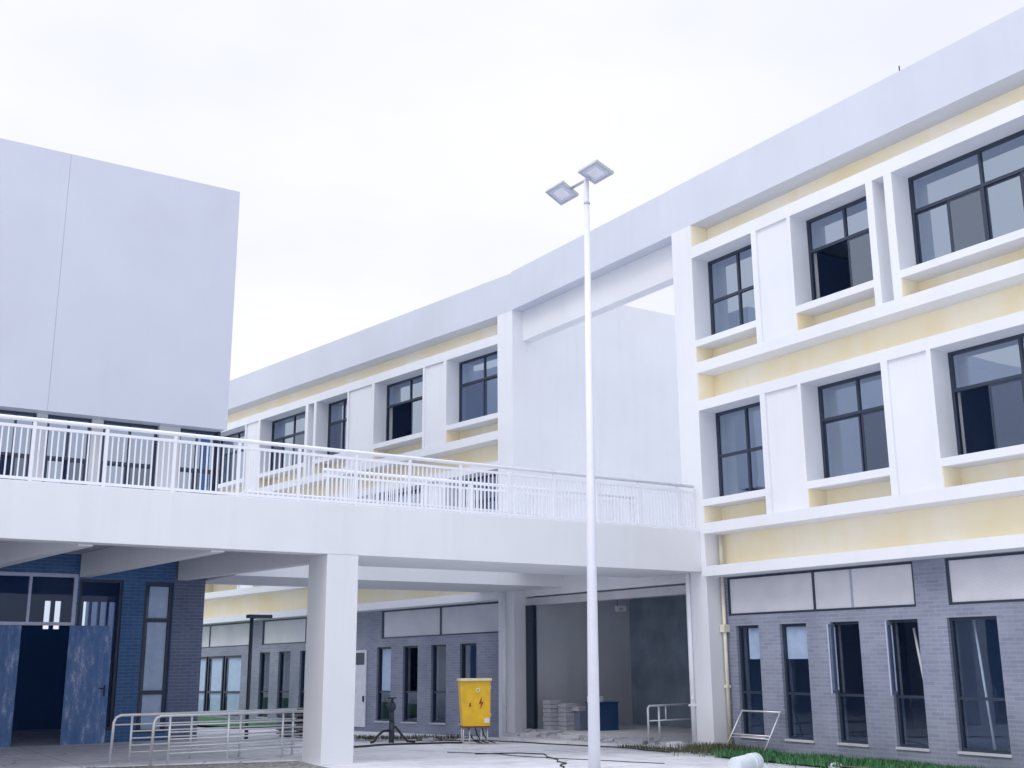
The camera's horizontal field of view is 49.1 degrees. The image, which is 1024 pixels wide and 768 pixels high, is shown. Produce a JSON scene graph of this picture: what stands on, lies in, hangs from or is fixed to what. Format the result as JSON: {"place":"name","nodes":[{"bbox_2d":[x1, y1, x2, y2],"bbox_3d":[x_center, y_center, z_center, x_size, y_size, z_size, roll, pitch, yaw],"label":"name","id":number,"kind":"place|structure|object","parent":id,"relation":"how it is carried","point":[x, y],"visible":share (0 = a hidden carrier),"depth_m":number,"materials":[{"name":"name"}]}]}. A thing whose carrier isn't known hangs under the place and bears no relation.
{"place":"outdoors","nodes":[
{"label":"outdoors","id":0,"kind":"place"},
{"bbox_2d":[0,740,297,767],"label":"pavement","id":1,"kind":"structure","parent":0,"point":[74,756],"depth_m":18.11,"materials":[{"name":"concrete"}]},
{"bbox_2d":[108,708,296,762],"bbox_3d":[-4.835,5.558,17.780,2.991,0.722,0.044,9,-16,-32],"label":"barrier","id":2,"kind":"object","parent":1,"relation":"on","point":[191,728],"visible":0.99,"depth_m":17.70,"materials":[{"name":"silver metal"}]},
{"bbox_2d":[148,710,303,765],"bbox_3d":[-4.308,5.452,17.362,2.560,0.722,0.044,9,-16,-32],"label":"barrier","id":3,"kind":"object","parent":1,"relation":"on","point":[228,723],"visible":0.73,"depth_m":17.29,"materials":[{"name":"silver metal"}]},
{"bbox_2d":[94,761,326,767],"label":"gravel path","id":4,"kind":"structure","parent":0,"point":[289,764],"depth_m":16.44,"materials":[{"name":"gravel"}]},
{"bbox_2d":[197,716,276,726],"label":"lawn bank","id":5,"kind":"structure","parent":0,"point":[200,718],"depth_m":33.87,"materials":[{"name":"green plant"}]},
{"bbox_2d":[10,725,850,767],"bbox_3d":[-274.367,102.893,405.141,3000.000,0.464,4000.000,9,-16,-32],"label":"ground","id":6,"kind":"structure","parent":0,"point":[417,756],"depth_m":19.35,"materials":[{"name":"concrete"}]},
{"bbox_2d":[0,138,239,746],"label":"hall building","id":7,"kind":"structure","parent":6,"relation":"on","point":[117,286],"depth_m":22.68,"materials":[{"name":"paint"}]},
{"bbox_2d":[0,625,21,746],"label":"door","id":8,"kind":"structure","parent":7,"relation":"in","point":[10,635],"depth_m":20.51,"materials":[{"name":"metal"}]},
{"bbox_2d":[0,410,36,480],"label":"window","id":9,"kind":"structure","parent":7,"relation":"in","point":[16,413],"depth_m":21.63,"materials":[{"name":"black metal"}]},
{"bbox_2d":[0,571,78,625],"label":"transom window","id":10,"kind":"structure","parent":7,"relation":"in","point":[76,576],"depth_m":21.13,"materials":[{"name":"metal"}]},
{"bbox_2d":[42,415,91,484],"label":"window","id":11,"kind":"structure","parent":7,"relation":"in","point":[47,458],"depth_m":22.13,"materials":[{"name":"black metal"}]},
{"bbox_2d":[60,626,112,744],"bbox_3d":[-8.002,5.659,21.130,0.780,2.170,0.113,6,-15,-24],"label":"door","id":12,"kind":"structure","parent":7,"relation":"in","point":[85,700],"depth_m":21.14,"materials":[{"name":"blue metal"}]},
{"bbox_2d":[77,579,122,730],"bbox_3d":[-7.984,5.182,21.514,0.820,2.820,0.070,9,-16,-32],"label":"door frame","id":13,"kind":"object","parent":7,"relation":"in","point":[120,582],"depth_m":21.67,"materials":[{"name":"metal"}]},
{"bbox_2d":[99,421,157,489],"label":"window","id":14,"kind":"structure","parent":7,"relation":"in","point":[125,464],"depth_m":22.78,"materials":[{"name":"black metal"}]},
{"bbox_2d":[135,582,172,733],"bbox_3d":[-7.056,5.369,22.095,0.560,2.880,0.070,9,-16,-32],"label":"window","id":15,"kind":"structure","parent":7,"relation":"in","point":[153,693],"depth_m":22.13,"materials":[{"name":"grey glass"}]},
{"bbox_2d":[177,429,216,492],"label":"window","id":16,"kind":"structure","parent":7,"relation":"in","point":[182,430],"depth_m":23.53,"materials":[{"name":"black metal"}]},
{"bbox_2d":[244,614,272,738],"bbox_3d":[-5.202,5.961,22.856,0.500,2.470,0.200,9,-16,-32],"label":"lamp post","id":17,"kind":"object","parent":6,"relation":"on","point":[252,617],"visible":0.94,"depth_m":22.83,"materials":[{"name":"metal"}]},
{"bbox_2d":[276,731,302,736],"bbox_3d":[-4.776,7.953,25.483,0.950,0.085,0.700,9,-16,-32],"label":"pallet","id":18,"kind":"object","parent":6,"relation":"on","point":[290,735],"visible":0.29,"depth_m":25.20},
{"bbox_2d":[276,728,302,732],"bbox_3d":[-4.776,7.851,25.508,0.979,0.085,0.740,9,-16,-32],"label":"pallet","id":19,"kind":"object","parent":18,"relation":"on","point":[296,729],"visible":0.25,"depth_m":25.12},
{"bbox_2d":[277,722,302,726],"bbox_3d":[-4.777,7.749,25.533,0.980,0.085,0.741,9,-16,-32],"label":"pallet","id":20,"kind":"object","parent":19,"relation":"on","point":[297,723],"visible":0.29,"depth_m":25.21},
{"bbox_2d":[287,717,302,722],"bbox_3d":[-4.778,7.647,25.558,0.951,0.085,0.701,9,-16,-32],"label":"pallet","id":21,"kind":"object","parent":20,"relation":"on","point":[299,718],"visible":0.23,"depth_m":25.22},
{"bbox_2d":[277,713,302,717],"bbox_3d":[-4.778,7.545,25.583,0.979,0.085,0.740,9,-16,-32],"label":"pallet","id":22,"kind":"object","parent":21,"relation":"on","point":[287,715],"visible":0.39,"depth_m":25.27,"materials":[{"name":"wood"}]},
{"bbox_2d":[0,479,700,763],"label":"walkway","id":23,"kind":"structure","parent":6,"relation":"on","point":[103,530],"depth_m":17.43,"materials":[{"name":"white paint"}]},
{"bbox_2d":[0,414,695,529],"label":"railing","id":24,"kind":"object","parent":23,"relation":"on","point":[299,453],"visible":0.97,"depth_m":17.80,"materials":[{"name":"metal"}]},
{"bbox_2d":[205,565,562,591],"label":"walkway","id":25,"kind":"structure","parent":23,"relation":"on","point":[389,578],"depth_m":24.23,"materials":[{"name":"white paint"}]},
{"bbox_2d":[245,490,540,518],"bbox_3d":[-2.249,2.981,23.970,7.200,0.886,0.060,9,-16,-32],"label":"railing","id":26,"kind":"object","parent":25,"relation":"on","point":[285,494],"depth_m":23.46,"materials":[{"name":"metal"}]},
{"bbox_2d":[324,468,640,525],"bbox_3d":[-0.320,2.345,21.427,7.150,0.886,0.060,9,-16,-32],"label":"railing","id":27,"kind":"object","parent":23,"relation":"on","point":[433,485],"visible":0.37,"depth_m":21.19,"materials":[{"name":"metal"}]},
{"bbox_2d":[370,697,414,743],"bbox_3d":[-2.590,7.013,23.263,1.173,0.985,0.490,13,-19,-43],"label":"standpipe","id":28,"kind":"object","parent":6,"relation":"on","point":[391,705],"visible":0.97,"depth_m":23.45,"materials":[{"name":"metal"}]},
{"bbox_2d":[354,734,455,741],"bbox_3d":[-2.709,7.814,24.694,2.993,0.250,1.971,9,-16,-32],"label":"rubble","id":29,"kind":"object","parent":6,"relation":"on","point":[430,739],"visible":0.49,"depth_m":24.24,"materials":[{"name":"concrete"}]},
{"bbox_2d":[354,733,479,739],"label":"weeds","id":30,"kind":"object","parent":29,"relation":"on","point":[407,737],"visible":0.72,"depth_m":24.57,"materials":[{"name":"plant"}]},
{"bbox_2d":[353,742,461,747],"bbox_3d":[-2.410,6.881,21.347,0.540,0.211,4.827,-8,-16,29],"label":"cable","id":31,"kind":"object","parent":6,"relation":"on","point":[371,745],"visible":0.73,"depth_m":22.24,"materials":[{"name":"rubber"}]},
{"bbox_2d":[198,273,683,736],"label":"school building","id":32,"kind":"structure","parent":6,"relation":"on","point":[470,375],"depth_m":30.65,"materials":[{"name":"white paint"}]},
{"bbox_2d":[198,657,207,710],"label":"window","id":33,"kind":"structure","parent":32,"relation":"in","point":[204,660],"depth_m":38.77,"materials":[{"name":"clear glass"}]},
{"bbox_2d":[205,656,224,715],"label":"window","id":34,"kind":"structure","parent":32,"relation":"in","point":[218,662],"depth_m":38.12,"materials":[{"name":"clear glass"}]},
{"bbox_2d":[202,622,249,647],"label":"clerestory window","id":35,"kind":"structure","parent":32,"relation":"in","point":[231,634],"depth_m":37.95,"materials":[{"name":"glass"}]},
{"bbox_2d":[218,430,244,483],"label":"window","id":36,"kind":"structure","parent":32,"relation":"in","point":[241,435],"depth_m":39.80,"materials":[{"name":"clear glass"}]},
{"bbox_2d":[222,655,241,715],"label":"window","id":37,"kind":"structure","parent":32,"relation":"in","point":[233,695],"depth_m":37.29,"materials":[{"name":"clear glass"}]},
{"bbox_2d":[259,652,269,716],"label":"window","id":38,"kind":"structure","parent":32,"relation":"in","point":[262,659],"depth_m":35.83,"materials":[{"name":"black metal"}]},
{"bbox_2d":[278,651,290,717],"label":"window","id":39,"kind":"structure","parent":32,"relation":"in","point":[281,657],"depth_m":34.99,"materials":[{"name":"black metal"}]},
{"bbox_2d":[262,617,306,644],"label":"clerestory window","id":40,"kind":"structure","parent":32,"relation":"in","point":[293,630],"depth_m":35.17,"materials":[{"name":"glass"}]},
{"bbox_2d":[270,412,304,470],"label":"window","id":41,"kind":"structure","parent":32,"relation":"in","point":[287,428],"depth_m":36.95,"materials":[{"name":"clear glass"}]},
{"bbox_2d":[300,651,305,707],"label":"window","id":42,"kind":"structure","parent":32,"relation":"in","point":[303,652],"depth_m":34.10,"materials":[{"name":"black glass"}]},
{"bbox_2d":[327,398,346,454],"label":"window","id":43,"kind":"structure","parent":32,"relation":"in","point":[336,409],"depth_m":34.91,"materials":[{"name":"black glass"}]},
{"bbox_2d":[354,650,366,726],"bbox_3d":[-4.368,8.589,31.677,0.080,2.095,0.800,12,-18,-40],"label":"door","id":44,"kind":"structure","parent":32,"relation":"in","point":[361,655],"depth_m":31.55,"materials":[{"name":"white metal"}]},
{"bbox_2d":[377,647,390,720],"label":"window","id":45,"kind":"structure","parent":32,"relation":"in","point":[384,672],"depth_m":31.06,"materials":[{"name":"black glass"}]},
{"bbox_2d":[386,374,422,440],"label":"window","id":46,"kind":"structure","parent":32,"relation":"in","point":[412,399],"depth_m":32.45,"materials":[{"name":"black metal"}]},
{"bbox_2d":[388,488,420,496],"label":"window","id":47,"kind":"structure","parent":32,"relation":"in","point":[420,488],"depth_m":31.51,"materials":[{"name":"black glass"}]},
{"bbox_2d":[404,646,417,721],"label":"window","id":48,"kind":"structure","parent":32,"relation":"in","point":[406,691],"depth_m":30.19,"materials":[{"name":"black metal"}]},
{"bbox_2d":[432,644,445,722],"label":"window","id":49,"kind":"structure","parent":32,"relation":"in","point":[434,720],"depth_m":29.29,"materials":[{"name":"black metal"}]},
{"bbox_2d":[382,602,497,638],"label":"clerestory window","id":50,"kind":"structure","parent":32,"relation":"in","point":[477,618],"depth_m":29.43,"materials":[{"name":"glass"}]},
{"bbox_2d":[462,643,475,677],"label":"window","id":51,"kind":"structure","parent":32,"relation":"in","point":[463,645],"depth_m":28.59,"materials":[{"name":"black metal"}]},
{"bbox_2d":[459,351,497,421],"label":"window","id":52,"kind":"structure","parent":32,"relation":"in","point":[461,364],"depth_m":29.93,"materials":[{"name":"black metal"}]},
{"bbox_2d":[462,474,497,511],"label":"window","id":53,"kind":"structure","parent":32,"relation":"in","point":[486,476],"depth_m":28.97,"materials":[{"name":"black metal"}]},
{"bbox_2d":[416,740,479,741],"bbox_3d":[-1.389,7.659,24.070,1.663,0.070,1.142,-2,-14,6],"label":"cable","id":54,"kind":"object","parent":6,"relation":"on","point":[452,740],"visible":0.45,"depth_m":24.55,"materials":[{"name":"black rubber"}]},
{"bbox_2d":[457,678,495,743],"bbox_3d":[-0.749,6.809,23.330,0.757,1.330,0.520,2,-14,-9],"label":"electrical box","id":55,"kind":"object","parent":6,"relation":"on","point":[474,700],"visible":1,"depth_m":23.17,"materials":[{"name":"yellow metal"}]},
{"bbox_2d":[475,752,566,767],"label":"cable","id":56,"kind":"object","parent":6,"relation":"on","point":[563,763],"visible":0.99,"depth_m":19.28,"materials":[{"name":"black rubber"}]},
{"bbox_2d":[447,752,664,763],"bbox_3d":[0.673,6.218,18.692,3.971,0.068,0.280,-8,-16,28],"label":"cable","id":57,"kind":"object","parent":6,"relation":"on","point":[562,758],"visible":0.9,"depth_m":18.47,"materials":[{"name":"black rubber"}]},
{"bbox_2d":[474,739,670,752],"bbox_3d":[1.090,7.326,22.760,0.182,0.094,5.924,11,-18,-38],"label":"cable","id":58,"kind":"object","parent":6,"relation":"on","point":[568,744],"visible":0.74,"depth_m":22.77,"materials":[{"name":"black rubber"}]},
{"bbox_2d":[545,159,613,767],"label":"street lamp","id":59,"kind":"object","parent":6,"relation":"on","point":[596,171],"visible":1,"depth_m":15.75,"materials":[{"name":"metal"}]},
{"bbox_2d":[502,733,665,750],"bbox_3d":[1.561,7.573,23.367,0.918,0.295,5.940,9,-16,-32],"label":"step","id":60,"kind":"object","parent":6,"relation":"on","point":[512,735],"visible":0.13,"depth_m":24.30,"materials":[{"name":"concrete"}]},
{"bbox_2d":[560,734,575,739],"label":"concrete slab","id":61,"kind":"structure","parent":60,"relation":"on","point":[565,736],"depth_m":23.62,"materials":[{"name":"concrete"}]},
{"bbox_2d":[513,728,663,746],"bbox_3d":[1.643,7.396,23.380,0.874,0.178,5.544,9,-16,-32],"label":"rubble","id":62,"kind":"object","parent":60,"relation":"on","point":[654,743],"visible":0.51,"depth_m":23.36,"materials":[{"name":"concrete"}]},
{"bbox_2d":[584,737,629,740],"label":"concrete slab","id":63,"kind":"structure","parent":60,"relation":"on","point":[602,738],"depth_m":22.80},
{"bbox_2d":[618,737,653,744],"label":"concrete slab","id":64,"kind":"structure","parent":60,"relation":"on","point":[641,739],"depth_m":22.29,"materials":[{"name":"concrete"}]},
{"bbox_2d":[647,703,690,743],"bbox_3d":[3.347,6.740,22.192,1.609,0.831,0.048,7,-16,-27],"label":"handrail","id":65,"kind":"object","parent":60,"relation":"on","point":[659,720],"visible":0.73,"depth_m":21.98,"materials":[{"name":"silver metal"}]},
{"bbox_2d":[666,741,682,747],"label":"concrete slab","id":66,"kind":"structure","parent":60,"relation":"on","point":[675,743],"depth_m":20.96,"materials":[{"name":"concrete"}]},
{"bbox_2d":[658,742,690,746],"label":"concrete slab","id":67,"kind":"structure","parent":60,"relation":"on","point":[664,743],"depth_m":21.27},
{"bbox_2d":[499,737,697,753],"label":"kerb","id":68,"kind":"structure","parent":6,"relation":"on","point":[550,741],"depth_m":23.15,"materials":[{"name":"concrete"}]},
{"bbox_2d":[618,744,695,752],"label":"weeds","id":69,"kind":"object","parent":68,"relation":"on","point":[656,748],"visible":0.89,"depth_m":20.71,"materials":[{"name":"plant"}]},
{"bbox_2d":[522,573,691,742],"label":"entrance hall","id":70,"kind":"structure","parent":6,"relation":"on","point":[643,651],"depth_m":27.03,"materials":[{"name":"white paint"}]},
{"bbox_2d":[519,730,562,738],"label":"concrete slab","id":71,"kind":"structure","parent":70,"relation":"on","point":[535,735],"depth_m":24.57,"materials":[{"name":"concrete"}]},
{"bbox_2d":[543,726,557,729],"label":"tile carton","id":72,"kind":"object","parent":70,"relation":"on","point":[550,727],"visible":0.77,"depth_m":25.56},
{"bbox_2d":[543,721,557,725],"bbox_3d":[0.942,7.781,25.719,0.340,0.089,0.300,9,-16,-32],"label":"tile carton","id":73,"kind":"object","parent":72,"relation":"on","point":[547,723],"visible":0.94,"depth_m":25.59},
{"bbox_2d":[543,717,557,721],"bbox_3d":[0.931,7.690,25.749,0.340,0.089,0.300,9,-17,-33],"label":"tile carton","id":74,"kind":"object","parent":73,"relation":"on","point":[550,719],"visible":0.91,"depth_m":25.61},
{"bbox_2d":[543,713,557,716],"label":"tile carton","id":75,"kind":"object","parent":74,"relation":"on","point":[550,714],"visible":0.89,"depth_m":25.64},
{"bbox_2d":[543,708,557,712],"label":"tile carton","id":76,"kind":"object","parent":75,"relation":"on","point":[547,710],"visible":0.89,"depth_m":25.67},
{"bbox_2d":[543,704,557,708],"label":"tile carton","id":77,"kind":"object","parent":76,"relation":"on","point":[551,706],"visible":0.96,"depth_m":25.66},
{"bbox_2d":[543,700,561,703],"bbox_3d":[0.930,7.316,25.820,0.340,0.089,0.300,8,-16,-30],"label":"tile carton","id":78,"kind":"object","parent":77,"relation":"on","point":[551,701],"visible":1,"depth_m":25.70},
{"bbox_2d":[558,726,573,730],"bbox_3d":[1.281,7.833,25.550,0.340,0.093,0.300,9,-17,-34],"label":"tile carton","id":79,"kind":"object","parent":70,"relation":"on","point":[566,728],"visible":0.86,"depth_m":25.41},
{"bbox_2d":[558,721,573,725],"bbox_3d":[1.271,7.735,25.566,0.340,0.093,0.300,9,-16,-33],"label":"tile carton","id":80,"kind":"object","parent":79,"relation":"on","point":[564,723],"visible":0.95,"depth_m":25.45,"materials":[{"name":"cardboard"}]},
{"bbox_2d":[558,717,573,721],"bbox_3d":[1.268,7.639,25.593,0.340,0.093,0.300,9,-17,-34],"label":"tile carton","id":81,"kind":"object","parent":80,"relation":"on","point":[565,719],"visible":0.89,"depth_m":25.46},
{"bbox_2d":[558,712,573,716],"bbox_3d":[1.268,7.544,25.619,0.340,0.093,0.300,8,-16,-32],"label":"tile carton","id":82,"kind":"object","parent":81,"relation":"on","point":[565,714],"visible":0.95,"depth_m":25.50,"materials":[{"name":"cardboard"}]},
{"bbox_2d":[558,708,573,711],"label":"tile carton","id":83,"kind":"object","parent":82,"relation":"on","point":[564,709],"visible":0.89,"depth_m":25.51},
{"bbox_2d":[558,703,576,707],"bbox_3d":[1.272,7.349,25.655,0.340,0.093,0.300,9,-16,-32],"label":"tile carton","id":84,"kind":"object","parent":83,"relation":"on","point":[566,705],"visible":1,"depth_m":25.55,"materials":[{"name":"cardboard"}]},
{"bbox_2d":[574,711,587,730],"bbox_3d":[1.620,7.668,25.575,0.420,0.420,0.365,9,-16,-32],"label":"storage bin","id":85,"kind":"object","parent":70,"relation":"on","point":[580,720],"visible":0.45,"depth_m":25.41,"materials":[{"name":"grey plastic"}]},
{"bbox_2d":[572,706,585,710],"bbox_3d":[1.570,7.412,25.621,0.400,0.100,0.260,11,-18,-39],"label":"packet","id":86,"kind":"object","parent":85,"relation":"on","point":[578,708],"visible":0.8,"depth_m":25.49},
{"bbox_2d":[585,701,618,730],"bbox_3d":[2.055,7.549,25.521,0.660,0.620,0.440,9,-16,-32],"label":"cabinet","id":87,"kind":"object","parent":70,"relation":"on","point":[609,719],"visible":0.72,"depth_m":25.39,"materials":[{"name":"blue metal"}]},
{"bbox_2d":[615,605,625,611],"bbox_3d":[2.511,5.058,25.954,0.300,0.400,0.026,9,-16,-32],"label":"hanging sign","id":88,"kind":"object","parent":70,"relation":"hanging from","point":[620,608],"visible":0.91,"depth_m":25.91,"materials":[{"name":"grey metal"}]},
{"bbox_2d":[669,7,1023,767],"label":"school building","id":89,"kind":"structure","parent":6,"relation":"on","point":[849,297],"depth_m":19.67,"materials":[{"name":"white paint"}]},
{"bbox_2d":[511,191,672,342],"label":"roof beam","id":90,"kind":"structure","parent":89,"relation":"attached to","point":[631,255],"depth_m":25.81,"materials":[{"name":"white paint"}]},
{"bbox_2d":[708,244,753,334],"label":"window","id":91,"kind":"structure","parent":89,"relation":"in","point":[710,273],"depth_m":22.58,"materials":[{"name":"black metal"}]},
{"bbox_2d":[715,402,762,495],"bbox_3d":[4.550,1.279,21.555,0.070,1.760,1.650,9,-16,-32],"label":"window","id":92,"kind":"structure","parent":89,"relation":"in","point":[746,408],"depth_m":21.82,"materials":[{"name":"black metal"}]},
{"bbox_2d":[739,625,764,736],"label":"window","id":93,"kind":"structure","parent":89,"relation":"in","point":[754,646],"depth_m":20.88,"materials":[{"name":"black metal"}]},
{"bbox_2d":[782,623,813,739],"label":"window","id":94,"kind":"structure","parent":89,"relation":"in","point":[794,638],"depth_m":19.99,"materials":[{"name":"black metal"}]},
{"bbox_2d":[727,561,915,615],"bbox_3d":[5.318,3.638,19.734,0.050,0.716,4.250,9,-16,-32],"label":"clerestory window","id":95,"kind":"structure","parent":89,"relation":"in","point":[890,585],"depth_m":19.53,"materials":[{"name":"glass"}]},
{"bbox_2d":[806,196,868,300],"bbox_3d":[6.019,-2.374,20.113,0.070,1.750,1.740,9,-16,-32],"label":"window","id":96,"kind":"structure","parent":89,"relation":"in","point":[847,237],"depth_m":20.46,"materials":[{"name":"black metal"}]},
{"bbox_2d":[827,621,867,743],"bbox_3d":[5.536,4.979,18.746,0.533,1.978,0.610,9,-16,-32],"label":"window","id":97,"kind":"structure","parent":89,"relation":"in","point":[835,624],"depth_m":18.97,"materials":[{"name":"black metal"}]},
{"bbox_2d":[818,370,883,477],"bbox_3d":[6.032,0.732,19.365,0.070,1.760,1.750,9,-16,-32],"label":"window","id":98,"kind":"structure","parent":89,"relation":"in","point":[823,421],"depth_m":19.66,"materials":[{"name":"black metal"}]},
{"bbox_2d":[885,619,928,748],"bbox_3d":[6.190,4.741,17.793,0.518,1.978,0.590,9,-16,-32],"label":"window","id":99,"kind":"structure","parent":89,"relation":"in","point":[897,692],"depth_m":18.01,"materials":[{"name":"black metal"}]},
{"bbox_2d":[912,628,922,678],"bbox_3d":[6.618,4.847,17.958,0.044,1.856,0.315,7,-15,-26],"label":"pole","id":100,"kind":"object","parent":89,"relation":"in","point":[916,643],"visible":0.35,"depth_m":18.16,"materials":[{"name":"white metal"}]},
{"bbox_2d":[908,130,1023,264],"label":"window","id":101,"kind":"structure","parent":89,"relation":"in","point":[983,187],"depth_m":18.17,"materials":[{"name":"black metal"}]},
{"bbox_2d":[949,616,1010,754],"bbox_3d":[7.072,4.513,16.887,0.070,1.978,0.860,9,-16,-32],"label":"window","id":102,"kind":"structure","parent":89,"relation":"in","point":[960,699],"depth_m":17.09,"materials":[{"name":"black metal"}]},
{"bbox_2d":[945,552,1023,604],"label":"clerestory window","id":103,"kind":"structure","parent":89,"relation":"in","point":[992,578],"depth_m":16.98,"materials":[{"name":"glass"}]},
{"bbox_2d":[973,620,996,749],"bbox_3d":[7.215,4.603,17.128,0.039,1.983,0.213,5,-15,-20],"label":"sash","id":104,"kind":"object","parent":89,"relation":"in","point":[984,686],"visible":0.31,"depth_m":17.12,"materials":[{"name":"white metal"}]},
{"bbox_2d":[948,333,1023,454],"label":"window","id":105,"kind":"structure","parent":89,"relation":"in","point":[954,390],"depth_m":17.53,"materials":[{"name":"black metal"}]},
{"bbox_2d":[0,0,1023,628],"label":"sky","id":106,"kind":"structure","parent":0,"point":[386,160],"materials":[{"name":"white"}]},
{"bbox_2d":[728,752,763,767],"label":"bucket","id":107,"kind":"object","parent":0,"point":[752,760],"visible":1,"depth_m":16.82,"materials":[{"name":"white plastic"}]},
{"bbox_2d":[674,747,996,767],"bbox_3d":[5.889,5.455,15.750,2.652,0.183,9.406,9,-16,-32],"label":"grass","id":108,"kind":"structure","parent":0,"point":[820,760],"depth_m":17.67,"materials":[{"name":"green plant"}]},
{"bbox_2d":[651,740,767,754],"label":"weeds","id":109,"kind":"object","parent":108,"relation":"on","point":[705,748],"visible":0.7,"depth_m":20.05,"materials":[{"name":"plant"}]},
{"bbox_2d":[726,709,780,750],"bbox_3d":[4.299,6.234,20.111,0.424,0.744,1.097,9,-16,-32],"label":"metal frame","id":110,"kind":"object","parent":108,"relation":"on","point":[742,710],"visible":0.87,"depth_m":20.10,"materials":[{"name":"silver metal"}]},
{"bbox_2d":[828,762,841,767],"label":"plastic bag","id":111,"kind":"object","parent":108,"relation":"on","point":[830,766],"visible":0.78,"depth_m":17.40,"materials":[{"name":"white plastic"}]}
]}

